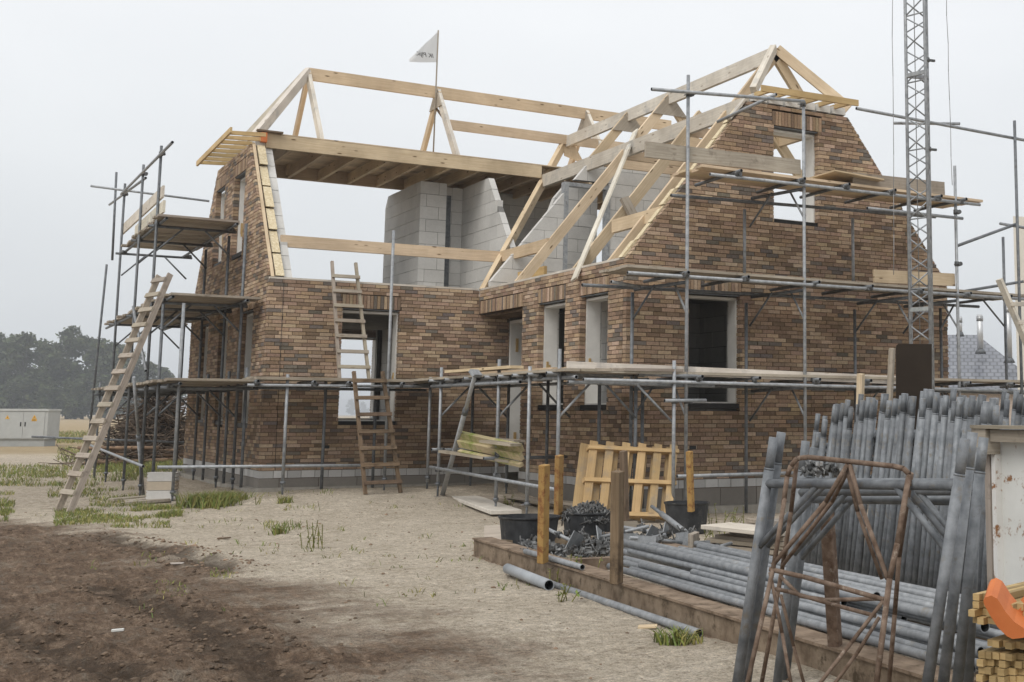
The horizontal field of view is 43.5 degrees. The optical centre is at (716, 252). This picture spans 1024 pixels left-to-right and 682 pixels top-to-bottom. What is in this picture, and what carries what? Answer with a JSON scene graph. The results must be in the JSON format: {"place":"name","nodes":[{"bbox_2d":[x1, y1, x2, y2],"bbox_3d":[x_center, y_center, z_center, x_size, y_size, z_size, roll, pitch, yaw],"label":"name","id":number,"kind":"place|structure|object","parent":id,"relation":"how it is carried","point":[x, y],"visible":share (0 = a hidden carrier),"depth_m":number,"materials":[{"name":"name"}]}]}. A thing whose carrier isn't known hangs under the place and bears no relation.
{"place":"outdoors","nodes":[
{"label":"outdoors","id":0,"kind":"place"},
{"bbox_2d":[0,429,699,644],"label":"grass","id":1,"kind":"structure","parent":0,"point":[130,470],"depth_m":18.37,"materials":[{"name":"plant"}]},
{"bbox_2d":[0,414,977,681],"bbox_3d":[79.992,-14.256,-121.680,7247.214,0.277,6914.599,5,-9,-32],"label":"ground","id":2,"kind":"structure","parent":0,"point":[414,642],"depth_m":9.12,"materials":[{"name":"sand"}]},
{"bbox_2d":[0,375,26,408],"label":"tree","id":3,"kind":"object","parent":2,"relation":"on","point":[12,389],"visible":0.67,"depth_m":283.19,"materials":[{"name":"green plant"}]},
{"bbox_2d":[0,409,61,446],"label":"electric cabinet","id":4,"kind":"object","parent":2,"relation":"on","point":[19,427],"visible":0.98,"depth_m":51.22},
{"bbox_2d":[0,331,68,408],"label":"tree","id":5,"kind":"object","parent":2,"relation":"on","point":[19,355],"visible":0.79,"depth_m":288.62,"materials":[{"name":"green plant"}]},
{"bbox_2d":[37,377,66,412],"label":"tree","id":6,"kind":"object","parent":2,"relation":"on","point":[46,386],"visible":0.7,"depth_m":281.49,"materials":[{"name":"green plant"}]},
{"bbox_2d":[41,325,89,418],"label":"tree","id":7,"kind":"object","parent":2,"relation":"on","point":[70,341],"visible":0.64,"depth_m":296.08,"materials":[{"name":"green plant"}]},
{"bbox_2d":[56,378,86,418],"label":"tree","id":8,"kind":"object","parent":2,"relation":"on","point":[72,408],"visible":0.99,"depth_m":282.14,"materials":[{"name":"green plant"}]},
{"bbox_2d":[78,373,126,417],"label":"tree","id":9,"kind":"object","parent":2,"relation":"on","point":[105,380],"visible":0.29,"depth_m":283.64,"materials":[{"name":"green plant"}]},
{"bbox_2d":[79,337,127,418],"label":"tree","id":10,"kind":"object","parent":2,"relation":"on","point":[105,357],"visible":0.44,"depth_m":292.41,"materials":[{"name":"green plant"}]},
{"bbox_2d":[38,396,187,466],"bbox_3d":[-14.843,4.723,32.940,4.820,2.822,4.371,-2,-8,20],"label":"brushwood heap","id":11,"kind":"object","parent":2,"relation":"on","point":[166,427],"visible":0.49,"depth_m":32.28,"materials":[{"name":"wood"}]},
{"bbox_2d":[55,272,172,512],"bbox_3d":[-8.687,1.932,18.139,0.430,3.494,2.271,-1,-8,9],"label":"ladder","id":12,"kind":"object","parent":2,"relation":"on","point":[95,422],"visible":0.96,"depth_m":18.00,"materials":[{"name":"wood"}]},
{"bbox_2d":[132,376,144,494],"bbox_3d":[-9.472,3.036,20.540,0.080,1.964,1.423,2,-8,-14],"label":"steel prop","id":13,"kind":"object","parent":2,"relation":"on","point":[138,437],"visible":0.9,"depth_m":20.45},
{"bbox_2d":[171,488,265,509],"bbox_3d":[-7.179,3.503,17.880,1.238,0.268,1.214,-6,-10,39],"label":"weed","id":14,"kind":"object","parent":2,"relation":"on","point":[212,500],"visible":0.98,"depth_m":17.77,"materials":[{"name":"green plant"}]},
{"bbox_2d":[31,141,450,500],"bbox_3d":[-9.530,1.235,24.010,4.451,6.442,11.645,6,-9,-37],"label":"scaffold","id":15,"kind":"object","parent":2,"relation":"on","point":[156,229],"visible":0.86,"depth_m":21.15,"materials":[{"name":"metal"}]},
{"bbox_2d":[330,261,370,377],"bbox_3d":[-5.964,1.090,20.410,0.557,1.947,0.670,5,-9,-32],"label":"ladder","id":16,"kind":"object","parent":15,"relation":"on","point":[363,335],"visible":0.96,"depth_m":20.35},
{"bbox_2d":[352,371,402,494],"bbox_3d":[-5.287,2.793,19.537,0.739,1.903,0.514,5,-9,-32],"label":"ladder","id":17,"kind":"object","parent":2,"relation":"on","point":[390,431],"visible":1,"depth_m":19.50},
{"bbox_2d":[0,493,788,681],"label":"soil clods","id":18,"kind":"object","parent":2,"relation":"on","point":[267,635],"visible":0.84,"depth_m":8.00,"materials":[{"name":"soil"}]},
{"bbox_2d":[440,369,481,495],"bbox_3d":[-3.679,2.661,17.998,0.208,1.862,3.111,3,-8,-18],"label":"steel prop","id":19,"kind":"object","parent":2,"relation":"on","point":[475,373],"visible":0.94,"depth_m":17.68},
{"bbox_2d":[452,496,521,514],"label":"plank","id":20,"kind":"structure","parent":2,"relation":"on","point":[485,505],"depth_m":17.40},
{"bbox_2d":[503,563,553,589],"bbox_3d":[-1.530,2.615,10.118,0.084,0.084,1.150,4,-8,-25],"label":"plastic pipe","id":21,"kind":"object","parent":2,"relation":"on","point":[530,577],"visible":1,"depth_m":9.98,"materials":[{"name":"grey plastic"}]},
{"bbox_2d":[498,513,559,544],"bbox_3d":[-1.856,2.787,12.372,0.608,0.370,0.608,5,-9,-32],"label":"rubber tub","id":22,"kind":"object","parent":2,"relation":"on","point":[513,527],"visible":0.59,"depth_m":12.14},
{"bbox_2d":[409,349,714,512],"bbox_3d":[-2.688,2.682,18.577,2.303,2.197,6.546,5,-9,-32],"label":"scaffold","id":23,"kind":"object","parent":2,"relation":"on","point":[498,379],"visible":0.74,"depth_m":16.72,"materials":[{"name":"metal"}]},
{"bbox_2d":[457,449,523,467],"bbox_3d":[-3.163,2.860,17.450,0.077,0.218,1.529,7,-10,-44],"label":"green board","id":24,"kind":"object","parent":23,"relation":"on","point":[516,463],"visible":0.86,"depth_m":17.28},
{"bbox_2d":[457,439,524,460],"bbox_3d":[-3.163,2.744,17.450,0.107,0.277,1.534,7,-10,-44],"label":"green board","id":25,"kind":"object","parent":24,"relation":"on","point":[492,450],"visible":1,"depth_m":17.39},
{"bbox_2d":[460,431,524,451],"bbox_3d":[-3.163,2.628,17.450,0.107,0.284,1.534,7,-10,-44],"label":"green board","id":26,"kind":"object","parent":25,"relation":"on","point":[471,437],"visible":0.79,"depth_m":17.48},
{"bbox_2d":[177,44,948,512],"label":"brick house","id":27,"kind":"structure","parent":2,"relation":"on","point":[495,260],"depth_m":20.46,"materials":[{"name":"brick"}]},
{"bbox_2d":[237,177,245,252],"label":"window frame","id":28,"kind":"structure","parent":27,"relation":"in","point":[242,182],"depth_m":23.15,"materials":[{"name":"white paint"}]},
{"bbox_2d":[241,313,253,422],"bbox_3d":[-7.858,1.970,21.410,0.196,1.870,1.020,5,-9,-32],"label":"window frame","id":29,"kind":"structure","parent":27,"relation":"in","point":[249,326],"depth_m":21.82,"materials":[{"name":"white paint"}]},
{"bbox_2d":[337,310,398,420],"bbox_3d":[-5.896,1.912,21.075,0.997,1.828,0.196,5,-9,-32],"label":"window frame","id":30,"kind":"structure","parent":27,"relation":"in","point":[395,315],"depth_m":21.28,"materials":[{"name":"white paint"}]},
{"bbox_2d":[409,30,438,151],"bbox_3d":[-5.944,-3.192,25.391,0.632,2.830,0.110,6,-9,-38],"label":"flag","id":31,"kind":"object","parent":27,"relation":"on","point":[427,51],"visible":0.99,"depth_m":25.58,"materials":[{"name":"white fabric"}]},
{"bbox_2d":[444,195,450,286],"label":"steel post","id":32,"kind":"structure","parent":27,"relation":"in","point":[448,201],"depth_m":25.33,"materials":[{"name":"metal"}]},
{"bbox_2d":[542,303,564,404],"bbox_3d":[-2.384,1.582,19.479,0.226,1.560,1.015,5,-9,-32],"label":"window frame","id":33,"kind":"structure","parent":27,"relation":"in","point":[550,311],"depth_m":19.89,"materials":[{"name":"white paint"}]},
{"bbox_2d":[584,295,608,404],"bbox_3d":[-1.608,1.427,18.247,0.226,1.565,0.935,5,-9,-32],"label":"window frame","id":34,"kind":"structure","parent":27,"relation":"in","point":[593,305],"depth_m":18.62,"materials":[{"name":"white paint"}]},
{"bbox_2d":[689,295,736,403],"bbox_3d":[-0.138,1.417,18.222,0.910,1.540,0.196,5,-9,-32],"label":"window frame","id":35,"kind":"structure","parent":27,"relation":"in","point":[732,302],"depth_m":18.42,"materials":[{"name":"white paint"}]},
{"bbox_2d":[773,129,814,222],"bbox_3d":[1.109,-1.154,19.337,0.867,1.395,0.196,5,-9,-32],"label":"window frame","id":36,"kind":"structure","parent":27,"relation":"in","point":[810,153],"depth_m":19.51,"materials":[{"name":"white paint"}]},
{"bbox_2d":[562,511,609,535],"bbox_3d":[-1.335,2.871,12.976,0.544,0.370,0.544,5,-9,-32],"label":"rubber tub","id":37,"kind":"object","parent":2,"relation":"on","point":[575,521],"visible":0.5,"depth_m":12.76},
{"bbox_2d":[560,500,609,525],"bbox_3d":[-1.336,2.699,13.004,0.573,0.266,0.605,5,-9,-32],"label":"coupler heap","id":38,"kind":"object","parent":37,"relation":"in","point":[590,507],"visible":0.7,"depth_m":12.87,"materials":[{"name":"metal"}]},
{"bbox_2d":[518,518,699,557],"bbox_3d":[-1.043,2.815,12.320,1.810,0.285,2.695,1,-7,-3],"label":"coupler heap","id":39,"kind":"object","parent":2,"relation":"on","point":[588,546],"visible":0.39,"depth_m":11.71,"materials":[{"name":"metal"}]},
{"bbox_2d":[572,440,678,520],"bbox_3d":[-1.155,2.909,15.960,1.481,1.025,0.473,3,-8,-20],"label":"pallet","id":40,"kind":"object","parent":2,"relation":"on","point":[589,481],"visible":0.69,"depth_m":15.96,"materials":[{"name":"brown wood"}]},
{"bbox_2d":[553,581,701,637],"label":"scaffold tube","id":41,"kind":"object","parent":2,"relation":"on","point":[649,616],"visible":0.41,"depth_m":8.45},
{"bbox_2d":[643,624,702,645],"bbox_3d":[-0.244,2.250,7.376,0.372,0.130,0.282,5,-9,-32],"label":"weed","id":42,"kind":"object","parent":2,"relation":"on","point":[680,638],"visible":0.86,"depth_m":7.36,"materials":[{"name":"green plant"}]},
{"bbox_2d":[664,500,709,533],"bbox_3d":[-0.351,3.085,14.586,0.536,0.360,0.536,5,-9,-32],"label":"rubber tub","id":43,"kind":"object","parent":2,"relation":"on","point":[678,512],"visible":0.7,"depth_m":14.39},
{"bbox_2d":[472,450,988,681],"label":"storage rack","id":44,"kind":"object","parent":2,"relation":"on","point":[819,650],"visible":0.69,"depth_m":8.50,"materials":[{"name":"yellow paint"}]},
{"bbox_2d":[606,563,975,672],"bbox_3d":[0.173,2.167,7.715,0.049,0.049,4.400,4,-8,-27],"label":"scaffold tube","id":45,"kind":"object","parent":44,"relation":"on","point":[910,651],"visible":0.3,"depth_m":7.14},
{"bbox_2d":[629,566,977,669],"bbox_3d":[0.381,2.136,7.487,0.049,0.053,4.400,4,-8,-27],"label":"scaffold tube","id":46,"kind":"object","parent":44,"relation":"on","point":[876,634],"visible":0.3,"depth_m":7.16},
{"bbox_2d":[638,561,983,655],"bbox_3d":[0.340,2.108,7.639,0.049,0.050,3.900,4,-8,-27],"label":"scaffold tube","id":47,"kind":"object","parent":46,"relation":"on","point":[917,635],"visible":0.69,"depth_m":7.26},
{"bbox_2d":[681,567,986,641],"bbox_3d":[0.680,2.165,7.695,0.049,0.052,4.100,4,-8,-27],"label":"scaffold tube","id":48,"kind":"object","parent":44,"relation":"on","point":[685,569],"visible":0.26,"depth_m":6.99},
{"bbox_2d":[627,548,846,605],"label":"scaffold tube","id":49,"kind":"object","parent":48,"relation":"on","point":[672,561],"visible":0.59,"depth_m":9.14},
{"bbox_2d":[623,539,989,632],"bbox_3d":[0.279,2.153,8.396,0.062,0.062,4.700,4,-8,-27],"label":"scaffold tube","id":50,"kind":"object","parent":49,"relation":"on","point":[914,610],"visible":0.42,"depth_m":8.25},
{"bbox_2d":[847,601,1003,637],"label":"scaffold tube","id":51,"kind":"object","parent":48,"relation":"on","point":[991,632],"depth_m":6.90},
{"bbox_2d":[647,541,880,595],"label":"scaffold tube","id":52,"kind":"object","parent":51,"relation":"on","point":[723,559],"visible":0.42,"depth_m":9.13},
{"bbox_2d":[566,75,1023,512],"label":"scaffold","id":53,"kind":"object","parent":2,"relation":"on","point":[858,189],"visible":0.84,"depth_m":17.77,"materials":[{"name":"metal"}]},
{"bbox_2d":[809,170,883,182],"bbox_3d":[1.875,-1.073,18.482,0.902,0.075,0.750,5,-9,-32],"label":"plywood sheet","id":54,"kind":"object","parent":53,"relation":"on","point":[838,175],"visible":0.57,"depth_m":18.28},
{"bbox_2d":[745,455,913,681],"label":"trestle","id":55,"kind":"object","parent":2,"relation":"on","point":[847,472],"visible":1,"depth_m":5.39,"materials":[{"name":"metal"}]},
{"bbox_2d":[820,404,839,565],"bbox_3d":[1.319,2.032,10.760,1.044,1.449,0.277,6,-10,-39],"label":"scaffold bay","id":56,"kind":"object","parent":2,"relation":"on","point":[835,429],"visible":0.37,"depth_m":10.43,"materials":[{"name":"metal"}]},
{"bbox_2d":[810,420,874,563],"bbox_3d":[1.235,2.124,10.957,1.067,1.317,0.255,7,-10,-40],"label":"scaffold bay","id":57,"kind":"object","parent":2,"relation":"on","point":[823,450],"visible":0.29,"depth_m":10.62,"materials":[{"name":"metal"}]},
{"bbox_2d":[732,437,969,681],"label":"scaffold frame","id":58,"kind":"object","parent":2,"relation":"on","point":[955,486],"visible":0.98,"depth_m":5.29,"materials":[{"name":"metal"}]},
{"bbox_2d":[845,400,865,570],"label":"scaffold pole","id":59,"kind":"object","parent":2,"relation":"on","point":[856,471],"visible":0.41,"depth_m":9.95,"materials":[{"name":"metal"}]},
{"bbox_2d":[743,432,977,681],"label":"scaffold frame","id":60,"kind":"object","parent":2,"relation":"on","point":[951,614],"visible":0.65,"depth_m":5.18,"materials":[{"name":"metal"}]},
{"bbox_2d":[800,460,855,477],"bbox_3d":[0.513,1.014,5.848,0.258,0.108,0.107,-1,-8,11],"label":"coupler","id":61,"kind":"object","parent":60,"relation":"attached to","point":[817,469],"visible":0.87,"depth_m":5.84,"materials":[{"name":"metal"}]},
{"bbox_2d":[850,397,876,571],"bbox_3d":[1.491,1.941,10.245,1.054,1.497,0.267,7,-10,-43],"label":"scaffold bay","id":62,"kind":"object","parent":2,"relation":"on","point":[862,456],"visible":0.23,"depth_m":9.89,"materials":[{"name":"metal"}]},
{"bbox_2d":[836,408,913,564],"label":"scaffolding pole","id":63,"kind":"object","parent":2,"relation":"on","point":[848,442],"visible":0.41,"depth_m":10.16,"materials":[{"name":"metal"}]},
{"bbox_2d":[773,437,988,681],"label":"scaffold frame","id":64,"kind":"object","parent":2,"relation":"on","point":[970,552],"visible":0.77,"depth_m":5.33,"materials":[{"name":"metal"}]},
{"bbox_2d":[783,447,979,681],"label":"scaffold frame","id":65,"kind":"object","parent":2,"relation":"on","point":[804,552],"visible":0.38,"depth_m":6.12,"materials":[{"name":"metal"}]},
{"bbox_2d":[886,348,895,412],"bbox_3d":[1.405,1.184,10.200,0.064,0.809,0.174,3,-8,-20],"label":"grey stake","id":66,"kind":"object","parent":2,"relation":"on","point":[890,373],"visible":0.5,"depth_m":10.18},
{"bbox_2d":[842,394,942,569],"bbox_3d":[1.458,1.941,10.336,1.066,1.523,0.304,6,-10,-40],"label":"scaffold frame","id":67,"kind":"object","parent":2,"relation":"on","point":[860,396],"visible":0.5,"depth_m":10.01,"materials":[{"name":"metal"}]},
{"bbox_2d":[856,397,949,573],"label":"scaffolding pole","id":68,"kind":"object","parent":2,"relation":"on","point":[871,436],"visible":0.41,"depth_m":9.77,"materials":[{"name":"metal"}]},
{"bbox_2d":[865,393,961,574],"bbox_3d":[1.582,1.897,9.994,1.050,1.521,0.280,7,-10,-43],"label":"scaffolding pole","id":69,"kind":"object","parent":2,"relation":"on","point":[877,469],"visible":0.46,"depth_m":9.64,"materials":[{"name":"metal"}]},
{"bbox_2d":[896,344,931,467],"bbox_3d":[1.713,1.804,10.911,0.319,1.998,0.282,0,-7,0],"label":"formwork panel","id":70,"kind":"object","parent":2,"relation":"on","point":[913,369],"visible":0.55,"depth_m":10.90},
{"bbox_2d":[861,394,966,573],"bbox_3d":[1.581,1.900,10.012,1.044,1.521,0.311,7,-10,-40],"label":"scaffold bay","id":71,"kind":"object","parent":2,"relation":"on","point":[870,505],"visible":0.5,"depth_m":9.68,"materials":[{"name":"metal"}]},
{"bbox_2d":[869,400,964,575],"bbox_3d":[1.603,1.914,9.913,1.060,1.467,0.278,7,-10,-43],"label":"scaffolding pole","id":72,"kind":"object","parent":2,"relation":"on","point":[883,453],"visible":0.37,"depth_m":9.55,"materials":[{"name":"metal"}]},
{"bbox_2d":[903,0,936,391],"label":"lattice mast","id":73,"kind":"object","parent":2,"relation":"on","point":[915,75],"visible":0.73,"depth_m":16.86,"materials":[{"name":"metal"}]},
{"bbox_2d":[873,398,975,576],"bbox_3d":[1.639,1.898,9.846,1.037,1.481,0.281,7,-10,-42],"label":"scaffolding pole","id":74,"kind":"object","parent":2,"relation":"on","point":[888,460],"visible":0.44,"depth_m":9.50,"materials":[{"name":"metal"}]},
{"bbox_2d":[878,395,977,576],"bbox_3d":[1.666,1.877,9.762,1.046,1.502,0.305,7,-10,-42],"label":"scaffolding pole","id":75,"kind":"object","parent":2,"relation":"on","point":[891,476],"visible":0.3,"depth_m":9.41,"materials":[{"name":"metal"}]},
{"bbox_2d":[922,398,942,586],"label":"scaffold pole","id":76,"kind":"object","parent":2,"relation":"on","point":[925,576],"visible":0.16,"depth_m":8.77,"materials":[{"name":"metal"}]},
{"bbox_2d":[887,393,984,570],"bbox_3d":[1.687,1.851,9.622,1.087,1.516,0.273,7,-10,-43],"label":"scaffold bay","id":77,"kind":"object","parent":2,"relation":"on","point":[901,432],"visible":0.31,"depth_m":9.27,"materials":[{"name":"metal"}]},
{"bbox_2d":[932,388,961,588],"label":"scaffolding pole","id":78,"kind":"object","parent":2,"relation":"on","point":[953,393],"visible":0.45,"depth_m":8.63,"materials":[{"name":"metal"}]},
{"bbox_2d":[895,396,998,572],"bbox_3d":[1.748,1.844,9.481,1.048,1.494,0.262,6,-10,-40],"label":"scaffold frame","id":79,"kind":"object","parent":2,"relation":"on","point":[910,439],"visible":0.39,"depth_m":9.15,"materials":[{"name":"metal"}]},
{"bbox_2d":[938,401,955,572],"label":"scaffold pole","id":80,"kind":"object","parent":2,"relation":"on","point":[950,441],"visible":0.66,"depth_m":8.55,"materials":[{"name":"metal"}]},
{"bbox_2d":[900,391,1008,581],"bbox_3d":[1.788,1.819,9.424,1.033,1.530,0.300,6,-10,-40],"label":"scaffolding pole","id":81,"kind":"object","parent":2,"relation":"on","point":[903,561],"visible":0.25,"depth_m":9.09,"materials":[{"name":"metal"}]},
{"bbox_2d":[947,397,962,514],"bbox_3d":[1.972,1.768,8.837,1.031,1.478,0.232,6,-10,-39],"label":"scaffold bay","id":82,"kind":"object","parent":2,"relation":"on","point":[957,423],"visible":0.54,"depth_m":8.53,"materials":[{"name":"metal"}]},
{"bbox_2d":[904,389,1006,582],"bbox_3d":[1.794,1.806,9.383,1.041,1.545,0.266,7,-10,-43],"label":"scaffolding pole","id":83,"kind":"object","parent":2,"relation":"on","point":[1003,397],"visible":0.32,"depth_m":9.05,"materials":[{"name":"metal"}]},
{"bbox_2d":[907,398,1009,583],"bbox_3d":[1.799,1.829,9.298,1.064,1.476,0.250,6,-10,-40],"label":"scaffold pole","id":84,"kind":"object","parent":2,"relation":"on","point":[920,441],"visible":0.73,"depth_m":8.97,"materials":[{"name":"metal"}]},
{"bbox_2d":[912,389,1018,584],"bbox_3d":[1.836,1.788,9.226,1.048,1.539,0.272,6,-10,-39],"label":"scaffold pole","id":85,"kind":"object","parent":2,"relation":"on","point":[924,475],"visible":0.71,"depth_m":8.90,"materials":[{"name":"metal"}]},
{"bbox_2d":[917,392,1022,585],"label":"scaffold pole","id":86,"kind":"object","parent":2,"relation":"on","point":[933,431],"visible":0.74,"depth_m":8.83,"materials":[{"name":"metal"}]},
{"bbox_2d":[928,395,1023,587],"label":"scaffolding pole","id":87,"kind":"object","parent":2,"relation":"on","point":[943,428],"visible":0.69,"depth_m":8.66,"materials":[{"name":"metal"}]},
{"bbox_2d":[947,306,1017,424],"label":"neighbour house","id":88,"kind":"structure","parent":2,"relation":"on","point":[980,358],"depth_m":44.46,"materials":[{"name":"tile"}]},
{"bbox_2d":[977,398,995,591],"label":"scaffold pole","id":89,"kind":"object","parent":2,"relation":"on","point":[992,401],"visible":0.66,"depth_m":8.06,"materials":[{"name":"metal"}]},
{"bbox_2d":[980,405,999,591],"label":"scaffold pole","id":90,"kind":"object","parent":2,"relation":"on","point":[995,416],"visible":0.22,"depth_m":8.02,"materials":[{"name":"metal"}]},
{"bbox_2d":[970,425,1023,587],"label":"storage container","id":91,"kind":"object","parent":2,"relation":"on","point":[1004,489],"visible":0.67,"depth_m":7.36,"materials":[{"name":"metal"}]},
{"bbox_2d":[996,278,1023,344],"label":"ladder","id":92,"kind":"object","parent":2,"relation":"on","point":[1012,310],"visible":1,"depth_m":16.90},
{"bbox_2d":[1013,216,1023,389],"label":"rendered house","id":93,"kind":"structure","parent":2,"relation":"on","point":[1021,234],"depth_m":29.47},
{"bbox_3d":[1.513,1.834,4.924,1.453,0.324,0.726,5,-9,-32],"label":"lath bundle","id":94,"kind":"object","parent":2,"relation":"on","visible":0},
{"bbox_2d":[976,647,1023,681],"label":"lath bundle","id":95,"kind":"object","parent":94,"relation":"on","point":[1000,664],"visible":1,"depth_m":4.53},
{"bbox_2d":[987,634,1023,649],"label":"lath bundle","id":96,"kind":"object","parent":95,"relation":"on","point":[1005,641],"visible":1,"depth_m":4.54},
{"bbox_2d":[968,582,1023,624],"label":"lath bundle","id":97,"kind":"object","parent":96,"relation":"on","point":[979,613],"visible":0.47,"depth_m":4.58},
{"bbox_2d":[1011,598,1023,615],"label":"lath bundle","id":98,"kind":"object","parent":96,"relation":"on","point":[1018,604],"visible":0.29,"depth_m":4.53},
{"bbox_2d":[983,578,1023,638],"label":"plastic tray","id":99,"kind":"object","parent":98,"relation":"on","point":[1005,615],"visible":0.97,"depth_m":4.42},
{"bbox_2d":[0,0,1023,414],"label":"sky","id":100,"kind":"structure","parent":0,"point":[91,91],"materials":[{"name":"white"}]},
{"bbox_2d":[710,543,787,554],"bbox_3d":[0.295,2.740,11.600,0.952,0.045,0.240,-6,-10,39],"label":"plank","id":101,"kind":"object","parent":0,"point":[746,548],"visible":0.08,"depth_m":11.50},
{"bbox_2d":[706,537,782,549],"bbox_3d":[0.345,2.689,11.600,0.964,0.053,0.240,-6,-9,38],"label":"plank","id":102,"kind":"object","parent":101,"relation":"on","point":[723,541],"visible":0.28,"depth_m":11.60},
{"bbox_2d":[715,533,783,545],"bbox_3d":[0.376,2.657,11.600,0.874,0.049,0.240,-7,-10,43],"label":"plank","id":103,"kind":"object","parent":102,"relation":"on","point":[728,536],"visible":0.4,"depth_m":11.64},
{"bbox_2d":[730,532,789,540],"bbox_3d":[0.452,2.616,11.600,0.240,0.040,0.772,6,-9,-38],"label":"plank","id":104,"kind":"object","parent":103,"relation":"on","point":[752,536],"visible":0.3,"depth_m":11.63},
{"bbox_2d":[701,522,790,535],"bbox_3d":[0.325,2.562,11.600,0.906,0.054,0.420,-6,-10,41],"label":"plank","id":105,"kind":"object","parent":104,"relation":"on","point":[741,528],"visible":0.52,"depth_m":11.61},
{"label":"scaffold tube","id":106,"kind":"object","parent":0,"visible":0},
{"bbox_2d":[690,569,991,648],"bbox_3d":[0.616,2.072,7.362,0.049,0.050,3.450,4,-8,-27],"label":"scaffold tube","id":107,"kind":"object","parent":106,"relation":"on","point":[744,584],"visible":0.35,"depth_m":7.34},
{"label":"scaffold tube","id":108,"kind":"object","parent":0,"visible":0},
{"bbox_2d":[692,548,959,607],"bbox_3d":[0.746,2.222,8.516,0.049,0.049,4.100,4,-8,-27],"label":"scaffold tube","id":109,"kind":"object","parent":108,"relation":"on","point":[821,576],"visible":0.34,"depth_m":8.31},
{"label":"scaffold tube","id":110,"kind":"object","parent":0,"visible":0},
{"bbox_2d":[696,544,960,603],"bbox_3d":[0.746,2.276,8.906,0.049,0.050,4.000,4,-8,-26],"label":"scaffold tube","id":111,"kind":"object","parent":110,"relation":"on","point":[918,592],"visible":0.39,"depth_m":8.57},
{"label":"scaffold tube","id":112,"kind":"object","parent":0,"visible":0},
{"bbox_2d":[693,541,960,597],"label":"scaffold tube","id":113,"kind":"object","parent":112,"relation":"on","point":[904,584],"visible":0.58,"depth_m":8.69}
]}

